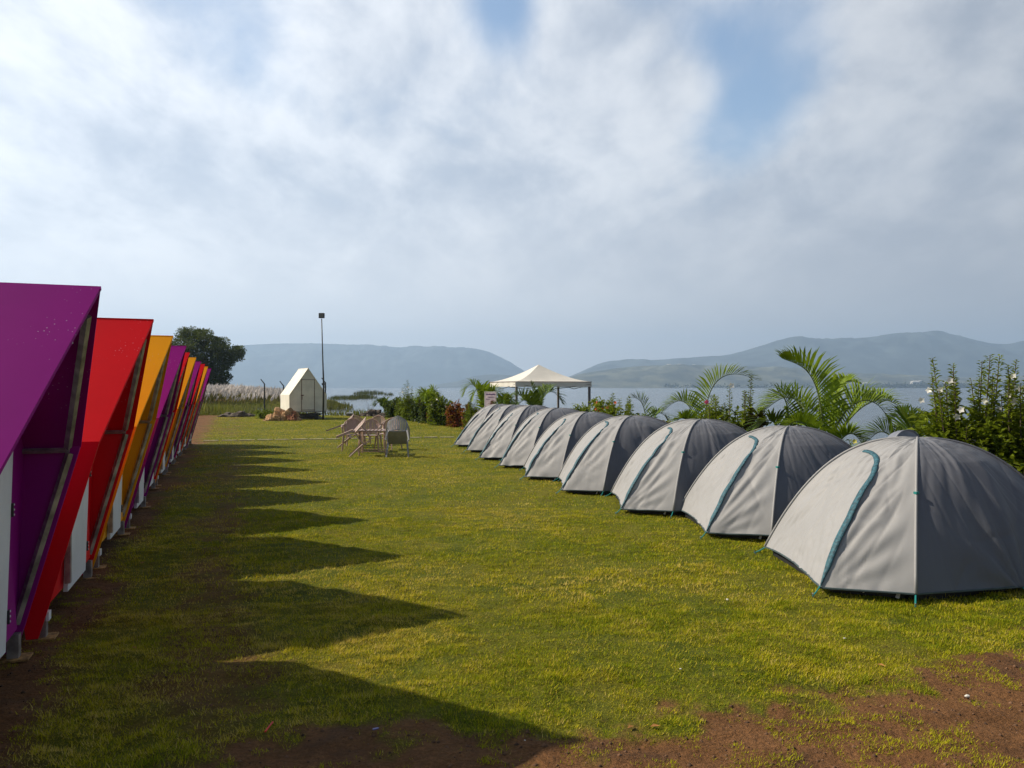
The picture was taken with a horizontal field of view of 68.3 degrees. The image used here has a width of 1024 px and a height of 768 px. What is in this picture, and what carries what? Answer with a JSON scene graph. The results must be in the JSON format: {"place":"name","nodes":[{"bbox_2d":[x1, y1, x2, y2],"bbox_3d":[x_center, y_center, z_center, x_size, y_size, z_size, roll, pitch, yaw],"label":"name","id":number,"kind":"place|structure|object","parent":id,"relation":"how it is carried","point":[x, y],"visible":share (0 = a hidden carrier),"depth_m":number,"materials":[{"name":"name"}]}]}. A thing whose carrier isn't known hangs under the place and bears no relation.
{"place":"outdoors","nodes":[
{"label":"outdoors","id":0,"kind":"place"},
{"bbox_2d":[203,383,284,404],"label":"plume grass","id":1,"kind":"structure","parent":0,"point":[228,390],"depth_m":81.81,"materials":[{"name":"white plant"}]},
{"bbox_2d":[225,343,524,387],"bbox_3d":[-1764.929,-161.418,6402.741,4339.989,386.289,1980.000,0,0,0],"label":"hills","id":2,"kind":"structure","parent":0,"point":[348,366],"depth_m":5857.44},
{"bbox_2d":[415,374,532,387],"bbox_3d":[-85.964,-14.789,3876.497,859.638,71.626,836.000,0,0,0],"label":"hills","id":3,"kind":"structure","parent":0,"point":[483,378],"depth_m":3677.95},
{"bbox_2d":[0,398,1023,767],"bbox_3d":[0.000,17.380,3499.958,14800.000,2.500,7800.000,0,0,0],"label":"ground","id":4,"kind":"structure","parent":0,"point":[338,750],"depth_m":4.60,"materials":[{"name":"green plant"}]},
{"bbox_2d":[0,282,101,663],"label":"sleeping pod","id":5,"kind":"object","parent":4,"relation":"on","point":[47,334],"visible":1,"depth_m":4.15,"materials":[{"name":"metal"}]},
{"bbox_2d":[0,452,14,657],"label":"door","id":6,"kind":"structure","parent":5,"relation":"in","point":[7,509],"depth_m":4.09,"materials":[{"name":"white paint"}]},
{"bbox_2d":[23,318,153,641],"bbox_3d":[-3.863,0.563,5.349,2.400,2.120,1.740,0,0,-20],"label":"sleeping pod","id":7,"kind":"object","parent":4,"relation":"on","point":[120,352],"visible":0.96,"depth_m":5.45,"materials":[{"name":"metal"}]},
{"bbox_2d":[63,472,90,591],"bbox_3d":[-3.286,0.694,5.734,0.075,1.580,0.708,0,0,-20],"label":"door","id":8,"kind":"structure","parent":7,"relation":"in","point":[79,533],"depth_m":5.77,"materials":[{"name":"white paint"}]},
{"bbox_2d":[93,335,172,569],"bbox_3d":[-4.545,0.571,7.202,2.400,2.120,1.740,0,0,-20],"label":"sleeping pod","id":9,"kind":"object","parent":4,"relation":"on","point":[159,348],"visible":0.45,"depth_m":7.79,"materials":[{"name":"metal"}]},
{"bbox_2d":[107,477,122,538],"bbox_3d":[-3.969,0.702,7.587,0.075,1.580,0.708,0,0,-20],"label":"door","id":10,"kind":"structure","parent":9,"relation":"in","point":[117,507],"depth_m":7.63,"materials":[{"name":"white paint"}]},
{"bbox_2d":[124,346,185,529],"bbox_3d":[-5.213,0.578,9.060,2.400,2.120,1.740,0,0,-20],"label":"sleeping pod","id":11,"kind":"object","parent":4,"relation":"on","point":[171,381],"visible":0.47,"depth_m":9.54,"materials":[{"name":"purple metal"}]},
{"bbox_2d":[134,467,144,507],"bbox_3d":[-4.636,0.710,9.445,0.075,1.580,0.708,0,0,-20],"label":"door","id":12,"kind":"structure","parent":11,"relation":"in","point":[142,484],"depth_m":9.49,"materials":[{"name":"white paint"}]},
{"bbox_2d":[146,352,189,503],"bbox_3d":[-5.955,0.586,10.896,2.400,2.120,1.740,0,0,-20],"label":"sleeping pod","id":13,"kind":"object","parent":4,"relation":"on","point":[174,409],"visible":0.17,"depth_m":11.87,"materials":[{"name":"paint"}]},
{"bbox_2d":[155,357,195,486],"bbox_3d":[-6.633,0.594,12.751,2.400,2.120,1.740,0,0,-20],"label":"sleeping pod","id":14,"kind":"object","parent":4,"relation":"on","point":[178,413],"visible":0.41,"depth_m":13.51,"materials":[{"name":"orange paint"}]},
{"bbox_2d":[159,454,165,472],"bbox_3d":[-6.056,0.726,13.135,0.075,1.580,0.708,0,0,-20],"label":"door","id":15,"kind":"structure","parent":14,"relation":"in","point":[164,458],"depth_m":13.19,"materials":[{"name":"white paint"}]},
{"bbox_2d":[166,361,200,472],"bbox_3d":[-7.310,0.602,14.606,2.400,2.120,1.740,0,0,-20],"label":"sleeping pod","id":16,"kind":"object","parent":4,"relation":"on","point":[171,460],"visible":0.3,"depth_m":15.43,"materials":[{"name":"paint"}]},
{"bbox_2d":[169,446,174,461],"bbox_3d":[-6.734,0.734,14.991,0.075,1.580,0.708,0,0,-20],"label":"door","id":17,"kind":"structure","parent":16,"relation":"in","point":[170,460],"depth_m":15.04,"materials":[{"name":"white paint"}]},
{"bbox_2d":[175,364,204,462],"bbox_3d":[-7.988,0.610,16.461,2.400,2.120,1.740,0,0,-20],"label":"sleeping pod","id":18,"kind":"object","parent":4,"relation":"on","point":[191,408],"visible":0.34,"depth_m":17.35,"materials":[{"name":"red paint"}]},
{"bbox_2d":[181,366,207,454],"bbox_3d":[-8.665,0.618,18.316,2.400,2.120,1.740,0,0,-20],"label":"sleeping pod","id":19,"kind":"object","parent":4,"relation":"on","point":[195,407],"visible":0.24,"depth_m":19.21,"materials":[{"name":"orange paint"}]},
{"bbox_2d":[186,368,210,448],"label":"sleeping pod","id":20,"kind":"object","parent":4,"relation":"on","point":[189,441],"visible":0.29,"depth_m":20.46,"materials":[{"name":"paint"}]},
{"bbox_2d":[171,326,246,385],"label":"spreading tree","id":21,"kind":"object","parent":4,"relation":"on","point":[218,356],"visible":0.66,"depth_m":106.11,"materials":[{"name":"green plant"}]},
{"bbox_2d":[217,412,231,416],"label":"rock","id":22,"kind":"object","parent":4,"relation":"on","point":[227,414],"visible":0.31,"depth_m":40.78,"materials":[{"name":"grey stone"}]},
{"bbox_2d":[229,411,249,416],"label":"rock","id":23,"kind":"object","parent":4,"relation":"on","point":[239,414],"visible":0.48,"depth_m":40.44,"materials":[{"name":"grey stone"}]},
{"bbox_2d":[260,379,264,408],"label":"fence post","id":24,"kind":"object","parent":4,"relation":"on","point":[264,393],"visible":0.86,"depth_m":43.96,"materials":[{"name":"metal"}]},
{"bbox_2d":[254,408,273,418],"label":"shrub","id":25,"kind":"object","parent":4,"relation":"on","point":[261,414],"visible":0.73,"depth_m":38.35,"materials":[{"name":"green plant"}]},
{"bbox_2d":[266,414,279,420],"bbox_3d":[-11.359,1.597,36.182,0.892,0.384,0.732,0,0,-17],"label":"rock","id":26,"kind":"object","parent":4,"relation":"on","point":[271,417],"visible":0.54,"depth_m":35.93,"materials":[{"name":"beige stone"}]},
{"bbox_2d":[273,407,301,420],"bbox_3d":[-10.953,1.466,36.411,1.661,0.714,1.110,0,0,-16],"label":"rock","id":27,"kind":"object","parent":4,"relation":"on","point":[280,412],"visible":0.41,"depth_m":36.14,"materials":[{"name":"brown stone"}]},
{"bbox_2d":[199,392,382,415],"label":"sedge","id":28,"kind":"object","parent":4,"relation":"on","point":[218,408],"visible":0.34,"depth_m":44.55,"materials":[{"name":"green plant"}]},
{"bbox_2d":[285,411,297,420],"bbox_3d":[-10.545,1.532,36.197,0.718,0.550,0.656,0,0,0],"label":"rock","id":29,"kind":"object","parent":4,"relation":"on","point":[292,417],"visible":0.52,"depth_m":36.03,"materials":[{"name":"brown stone"}]},
{"bbox_2d":[280,368,326,418],"bbox_3d":[-10.641,0.483,38.521,1.860,2.560,2.006,0,0,-29],"label":"gable hut","id":30,"kind":"object","parent":4,"relation":"on","point":[302,391],"visible":0.81,"depth_m":37.73,"materials":[{"name":"metal"}]},
{"bbox_2d":[301,380,313,409],"bbox_3d":[-10.199,0.539,37.634,0.651,1.480,0.033,0,0,-29],"label":"door","id":31,"kind":"structure","parent":30,"relation":"in","point":[307,395],"depth_m":37.65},
{"bbox_2d":[300,412,325,418],"bbox_3d":[-10.438,1.629,38.468,1.926,0.346,0.800,0,0,0],"label":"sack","id":32,"kind":"object","parent":4,"relation":"on","point":[310,417],"visible":0.2,"depth_m":38.31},
{"bbox_2d":[319,313,324,419],"bbox_3d":[-9.302,-0.856,36.904,0.283,5.226,0.121,0,0,0],"label":"flood lamp","id":33,"kind":"object","parent":4,"relation":"on","point":[321,315],"visible":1,"depth_m":36.87,"materials":[{"name":"metal"}]},
{"bbox_2d":[326,414,357,447],"bbox_3d":[-4.413,1.243,20.113,0.823,0.563,0.566,-32,2,-4],"label":"plastic chair","id":34,"kind":"object","parent":4,"relation":"on","point":[350,436],"visible":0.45,"depth_m":19.88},
{"bbox_2d":[341,418,363,450],"bbox_3d":[-4.033,1.274,19.109,0.566,0.823,0.563,0,0,-10],"label":"plastic chair","id":35,"kind":"object","parent":4,"relation":"on","point":[349,425],"visible":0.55,"depth_m":19.29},
{"bbox_2d":[336,417,370,456],"bbox_3d":[-3.594,1.226,17.584,0.823,0.563,0.566,-35,7,-10],"label":"plastic chair","id":36,"kind":"object","parent":4,"relation":"on","point":[359,426],"visible":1,"depth_m":17.38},
{"bbox_2d":[345,415,365,445],"bbox_3d":[-4.325,1.281,20.909,0.566,0.823,0.563,0,0,-15],"label":"plastic chair","id":37,"kind":"object","parent":4,"relation":"on","point":[356,417],"visible":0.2,"depth_m":21.08,"materials":[{"name":"plastic"}]},
{"bbox_2d":[358,413,370,415],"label":"rock","id":38,"kind":"object","parent":4,"relation":"on","point":[364,414],"visible":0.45,"depth_m":41.35,"materials":[{"name":"grey stone"}]},
{"bbox_2d":[357,418,382,452],"bbox_3d":[-3.528,1.272,18.759,0.566,0.823,0.563,0,0,-2],"label":"plastic chair","id":39,"kind":"object","parent":4,"relation":"on","point":[377,426],"visible":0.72,"depth_m":18.96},
{"bbox_2d":[358,429,388,455],"bbox_3d":[-3.295,1.384,17.994,0.660,0.586,0.660,0,0,-4],"label":"plastic table","id":40,"kind":"object","parent":4,"relation":"on","point":[371,430],"visible":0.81,"depth_m":17.72,"materials":[{"name":"beige plastic"}]},
{"bbox_2d":[366,409,380,415],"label":"rock","id":41,"kind":"object","parent":4,"relation":"on","point":[371,412],"visible":0.45,"depth_m":41.57,"materials":[{"name":"grey stone"}]},
{"bbox_2d":[364,415,385,444],"bbox_3d":[-3.788,1.282,21.009,0.566,0.823,0.563,0,0,10],"label":"plastic chair","id":42,"kind":"object","parent":4,"relation":"on","point":[381,420],"visible":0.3,"depth_m":21.21,"materials":[{"name":"beige plastic"}]},
{"bbox_2d":[372,396,392,412],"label":"palm plant","id":43,"kind":"object","parent":4,"relation":"on","point":[382,401],"visible":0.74,"depth_m":41.75,"materials":[{"name":"green plant"}]},
{"bbox_2d":[374,417,402,450],"bbox_3d":[-3.184,1.275,19.409,0.566,0.823,0.563,0,0,20],"label":"plastic chair","id":44,"kind":"object","parent":4,"relation":"on","point":[384,424],"visible":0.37,"depth_m":19.56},
{"bbox_2d":[383,396,401,417],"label":"shrub","id":45,"kind":"object","parent":4,"relation":"on","point":[389,411],"visible":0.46,"depth_m":39.24,"materials":[{"name":"green plant"}]},
{"bbox_2d":[385,416,409,456],"bbox_3d":[-2.634,1.207,17.384,0.566,0.563,0.823,0,40,-7],"label":"plastic chair","id":46,"kind":"object","parent":4,"relation":"on","point":[395,437],"visible":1,"depth_m":17.40,"materials":[{"name":"grey plastic"}]},
{"bbox_2d":[394,392,410,418],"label":"shrub","id":47,"kind":"object","parent":4,"relation":"on","point":[398,407],"visible":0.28,"depth_m":37.49,"materials":[{"name":"green plant"}]},
{"bbox_2d":[399,381,424,420],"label":"shrub","id":48,"kind":"object","parent":4,"relation":"on","point":[405,411],"visible":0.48,"depth_m":35.92,"materials":[{"name":"green plant"}]},
{"bbox_2d":[408,401,419,421],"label":"shrub","id":49,"kind":"object","parent":4,"relation":"on","point":[413,408],"visible":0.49,"depth_m":34.96,"materials":[{"name":"green plant"}]},
{"bbox_2d":[416,402,431,423],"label":"shrub","id":50,"kind":"object","parent":4,"relation":"on","point":[422,410],"visible":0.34,"depth_m":33.42,"materials":[{"name":"green plant"}]},
{"bbox_2d":[411,384,443,406],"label":"palm plant","id":51,"kind":"object","parent":4,"relation":"on","point":[426,395],"visible":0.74,"depth_m":32.78,"materials":[{"name":"green plant"}]},
{"bbox_2d":[426,391,454,425],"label":"shrub","id":52,"kind":"object","parent":4,"relation":"on","point":[436,413],"visible":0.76,"depth_m":31.54,"materials":[{"name":"green plant"}]},
{"bbox_2d":[444,400,464,426],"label":"shrub","id":53,"kind":"object","parent":4,"relation":"on","point":[453,417],"visible":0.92,"depth_m":30.20,"materials":[{"name":"orange plant"}]},
{"bbox_2d":[460,402,471,428],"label":"shrub","id":54,"kind":"object","parent":4,"relation":"on","point":[462,414],"visible":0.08,"depth_m":28.39,"materials":[{"name":"green plant"}]},
{"bbox_2d":[459,401,481,430],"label":"shrub","id":55,"kind":"object","parent":4,"relation":"on","point":[471,411],"visible":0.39,"depth_m":27.02,"materials":[{"name":"green plant"}]},
{"bbox_2d":[451,404,506,446],"bbox_3d":[-0.491,1.138,21.037,2.738,1.168,2.064,0,0,-20],"label":"dome tent","id":56,"kind":"object","parent":4,"relation":"on","point":[466,435],"visible":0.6,"depth_m":20.40,"materials":[{"name":"grey fabric"}]},
{"bbox_2d":[459,378,503,408],"bbox_3d":[-0.988,0.740,26.608,1.802,1.952,1.598,0,0,0],"label":"palm plant","id":57,"kind":"object","parent":4,"relation":"on","point":[480,388],"visible":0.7,"depth_m":26.34,"materials":[{"name":"green plant"}]},
{"bbox_2d":[484,391,496,406],"bbox_3d":[-0.716,0.984,25.195,0.464,1.466,0.031,0,0,28],"label":"placard","id":58,"kind":"object","parent":4,"relation":"on","point":[489,397],"visible":0.55,"depth_m":25.20,"materials":[{"name":"white"}]},
{"bbox_2d":[463,405,523,452],"bbox_3d":[-0.034,1.122,19.329,2.760,1.185,2.059,0,0,-19],"label":"dome tent","id":59,"kind":"object","parent":4,"relation":"on","point":[485,429],"visible":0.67,"depth_m":18.67,"materials":[{"name":"grey fabric"}]},
{"bbox_2d":[485,392,517,405],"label":"palm plant","id":60,"kind":"object","parent":4,"relation":"on","point":[500,398],"visible":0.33,"depth_m":24.85,"materials":[{"name":"green plant"}]},
{"bbox_2d":[475,405,547,459],"bbox_3d":[0.353,1.095,17.387,2.756,1.223,2.066,0,0,-19],"label":"dome tent","id":61,"kind":"object","parent":4,"relation":"on","point":[503,433],"visible":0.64,"depth_m":16.75,"materials":[{"name":"grey fabric"}]},
{"bbox_2d":[0,606,1023,767],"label":"soil crumbs","id":62,"kind":"object","parent":4,"relation":"on","point":[619,754],"visible":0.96,"depth_m":3.53,"materials":[{"name":"brown soil"}]},
{"bbox_2d":[503,380,566,405],"bbox_3d":[0.443,0.786,21.480,1.424,1.813,2.122,0,0,42],"label":"palm plant","id":63,"kind":"object","parent":4,"relation":"on","point":[535,397],"visible":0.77,"depth_m":21.30,"materials":[{"name":"green plant"}]},
{"bbox_2d":[495,408,579,467],"bbox_3d":[0.828,1.097,15.716,2.733,1.205,2.061,0,0,-18],"label":"dome tent","id":64,"kind":"object","parent":4,"relation":"on","point":[531,429],"visible":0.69,"depth_m":15.09,"materials":[{"name":"grey fabric"}]},
{"bbox_2d":[489,365,590,410],"bbox_3d":[1.024,0.713,29.021,3.064,2.920,3.064,0,0,-20],"label":"canopy gazebo","id":65,"kind":"object","parent":4,"relation":"on","point":[538,375],"visible":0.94,"depth_m":28.12,"materials":[{"name":"white fabric"}]},
{"bbox_2d":[519,411,613,480],"bbox_3d":[1.279,1.099,13.836,2.751,1.184,2.056,0,0,-20],"label":"dome tent","id":66,"kind":"object","parent":4,"relation":"on","point":[556,443],"visible":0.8,"depth_m":13.22,"materials":[{"name":"grey fabric"}]},
{"bbox_2d":[572,396,623,414],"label":"shrub","id":67,"kind":"object","parent":4,"relation":"on","point":[597,404],"visible":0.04,"depth_m":17.70,"materials":[{"name":"green plant"}]},
{"bbox_2d":[554,415,667,495],"bbox_3d":[1.821,1.095,12.124,2.750,1.178,2.051,0,0,-19],"label":"dome tent","id":68,"kind":"object","parent":4,"relation":"on","point":[600,454],"visible":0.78,"depth_m":11.49,"materials":[{"name":"grey fabric"}]},
{"bbox_2d":[598,393,639,416],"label":"shrub","id":69,"kind":"object","parent":4,"relation":"on","point":[610,410],"visible":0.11,"depth_m":16.34,"materials":[{"name":"green plant"}]},
{"bbox_2d":[629,390,669,419],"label":"palm plant","id":70,"kind":"object","parent":4,"relation":"on","point":[654,411],"visible":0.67,"depth_m":15.29,"materials":[{"name":"green plant"}]},
{"bbox_2d":[604,419,746,517],"bbox_3d":[2.467,1.077,10.317,2.738,1.198,2.050,0,0,-18],"label":"dome tent","id":71,"kind":"object","parent":4,"relation":"on","point":[664,467],"visible":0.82,"depth_m":9.73,"materials":[{"name":"grey fabric"}]},
{"bbox_2d":[658,363,762,421],"bbox_3d":[3.591,0.630,13.993,1.775,2.060,1.576,0,0,0],"label":"palm plant","id":72,"kind":"object","parent":4,"relation":"on","point":[685,414],"visible":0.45,"depth_m":13.73,"materials":[{"name":"green plant"}]},
{"bbox_2d":[696,394,728,421],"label":"shrub","id":73,"kind":"object","parent":4,"relation":"on","point":[716,414],"visible":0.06,"depth_m":12.64,"materials":[{"name":"green plant"}]},
{"bbox_2d":[726,383,747,424],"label":"shrub","id":74,"kind":"object","parent":4,"relation":"on","point":[731,385],"visible":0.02,"depth_m":13.10,"materials":[{"name":"green plant"}]},
{"bbox_2d":[719,374,771,431],"bbox_3d":[3.850,0.796,12.492,0.890,1.910,0.999,0,0,0],"label":"shrub","id":75,"kind":"object","parent":4,"relation":"on","point":[744,416],"visible":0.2,"depth_m":12.44,"materials":[{"name":"green plant"}]},
{"bbox_2d":[743,407,766,430],"bbox_3d":[3.922,1.010,12.216,0.425,1.287,0.610,0,0,0],"label":"cordyline","id":76,"kind":"object","parent":4,"relation":"on","point":[755,412],"visible":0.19,"depth_m":12.09,"materials":[{"name":"green plant"}]},
{"bbox_2d":[748,414,769,431],"bbox_3d":[3.981,1.063,12.024,0.487,1.179,0.428,0,0,-24],"label":"cordyline","id":77,"kind":"object","parent":4,"relation":"on","point":[755,417],"visible":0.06,"depth_m":12.00,"materials":[{"name":"green plant"}]},
{"bbox_2d":[681,425,851,539],"bbox_3d":[3.119,1.079,8.804,2.735,1.182,2.057,0,0,-20],"label":"dome tent","id":78,"kind":"object","parent":4,"relation":"on","point":[750,484],"visible":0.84,"depth_m":8.26,"materials":[{"name":"grey fabric"}]},
{"bbox_2d":[743,381,831,431],"bbox_3d":[4.333,0.790,11.817,1.754,1.722,0.735,0,0,-20],"label":"palm plant","id":79,"kind":"object","parent":4,"relation":"on","point":[773,417],"visible":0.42,"depth_m":11.75,"materials":[{"name":"green plant"}]},
{"bbox_2d":[756,346,912,442],"bbox_3d":[5.046,0.538,11.356,3.106,2.223,1.629,0,0,-24],"label":"palm plant","id":80,"kind":"object","parent":4,"relation":"on","point":[831,401],"visible":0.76,"depth_m":10.99,"materials":[{"name":"green plant"}]},
{"bbox_2d":[663,381,1023,387],"bbox_3d":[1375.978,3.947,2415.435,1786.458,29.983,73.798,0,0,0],"label":"treeline","id":81,"kind":"object","parent":4,"relation":"on","point":[920,385],"visible":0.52,"depth_m":2398.36,"materials":[{"name":"green plant"}]},
{"bbox_2d":[754,429,1023,607],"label":"dome tent","id":82,"kind":"object","parent":4,"relation":"on","point":[910,514],"visible":1,"depth_m":5.97,"materials":[{"name":"grey fabric"}]},
{"bbox_2d":[859,403,929,443],"bbox_3d":[5.272,0.947,10.020,0.865,1.394,1.244,0,0,-29],"label":"palm plant","id":83,"kind":"object","parent":4,"relation":"on","point":[902,411],"visible":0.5,"depth_m":10.15,"materials":[{"name":"green plant"}]},
{"bbox_2d":[909,382,973,435],"bbox_3d":[5.036,0.842,8.938,0.924,1.756,0.967,0,0,0],"label":"shrub","id":84,"kind":"object","parent":4,"relation":"on","point":[920,400],"visible":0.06,"depth_m":8.96,"materials":[{"name":"green plant"}]},
{"bbox_2d":[905,354,1022,459],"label":"shrub","id":85,"kind":"object","parent":4,"relation":"on","point":[945,427],"visible":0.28,"depth_m":8.46,"materials":[{"name":"green plant"}]},
{"bbox_2d":[954,364,1023,474],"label":"shrub","id":86,"kind":"object","parent":4,"relation":"on","point":[1015,452],"visible":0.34,"depth_m":8.20,"materials":[{"name":"green plant"}]},
{"bbox_2d":[980,446,1023,475],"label":"shrub","id":87,"kind":"object","parent":4,"relation":"on","point":[1012,461],"visible":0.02,"depth_m":7.90,"materials":[{"name":"green plant"}]},
{"bbox_2d":[0,0,1023,376],"label":"sky","id":88,"kind":"structure","parent":0,"point":[567,188],"materials":[{"name":"white"}]},
{"bbox_2d":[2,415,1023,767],"bbox_3d":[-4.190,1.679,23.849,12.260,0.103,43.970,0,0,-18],"label":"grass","id":89,"kind":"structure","parent":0,"point":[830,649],"depth_m":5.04,"materials":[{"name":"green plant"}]},
{"bbox_2d":[571,405,592,411],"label":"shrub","id":90,"kind":"object","parent":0,"point":[587,409],"visible":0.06,"depth_m":18.41,"materials":[{"name":"green plant"}]},
{"bbox_2d":[237,388,1023,445],"bbox_3d":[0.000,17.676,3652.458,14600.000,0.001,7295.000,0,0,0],"label":"lake","id":91,"kind":"structure","parent":0,"point":[658,396],"depth_m":135.08,"materials":[{"name":"liquid"}]},
{"bbox_2d":[327,389,393,410],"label":"reeds","id":92,"kind":"object","parent":91,"relation":"on","point":[361,394],"visible":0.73,"depth_m":131.91,"materials":[{"name":"green plant"}]},
{"bbox_2d":[554,364,1023,387],"bbox_3d":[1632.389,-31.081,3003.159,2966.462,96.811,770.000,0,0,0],"label":"hills","id":93,"kind":"structure","parent":0,"point":[658,376],"depth_m":2815.14,"materials":[{"name":"grey"}]},
{"bbox_2d":[569,331,1023,377],"bbox_3d":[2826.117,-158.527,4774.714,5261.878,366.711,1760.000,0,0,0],"label":"hills","id":94,"kind":"structure","parent":0,"point":[907,353],"depth_m":4437.07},
{"bbox_2d":[706,383,998,387],"bbox_3d":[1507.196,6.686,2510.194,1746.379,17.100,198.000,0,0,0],"label":"hills","id":95,"kind":"structure","parent":0,"point":[796,387],"depth_m":2478.09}
]}

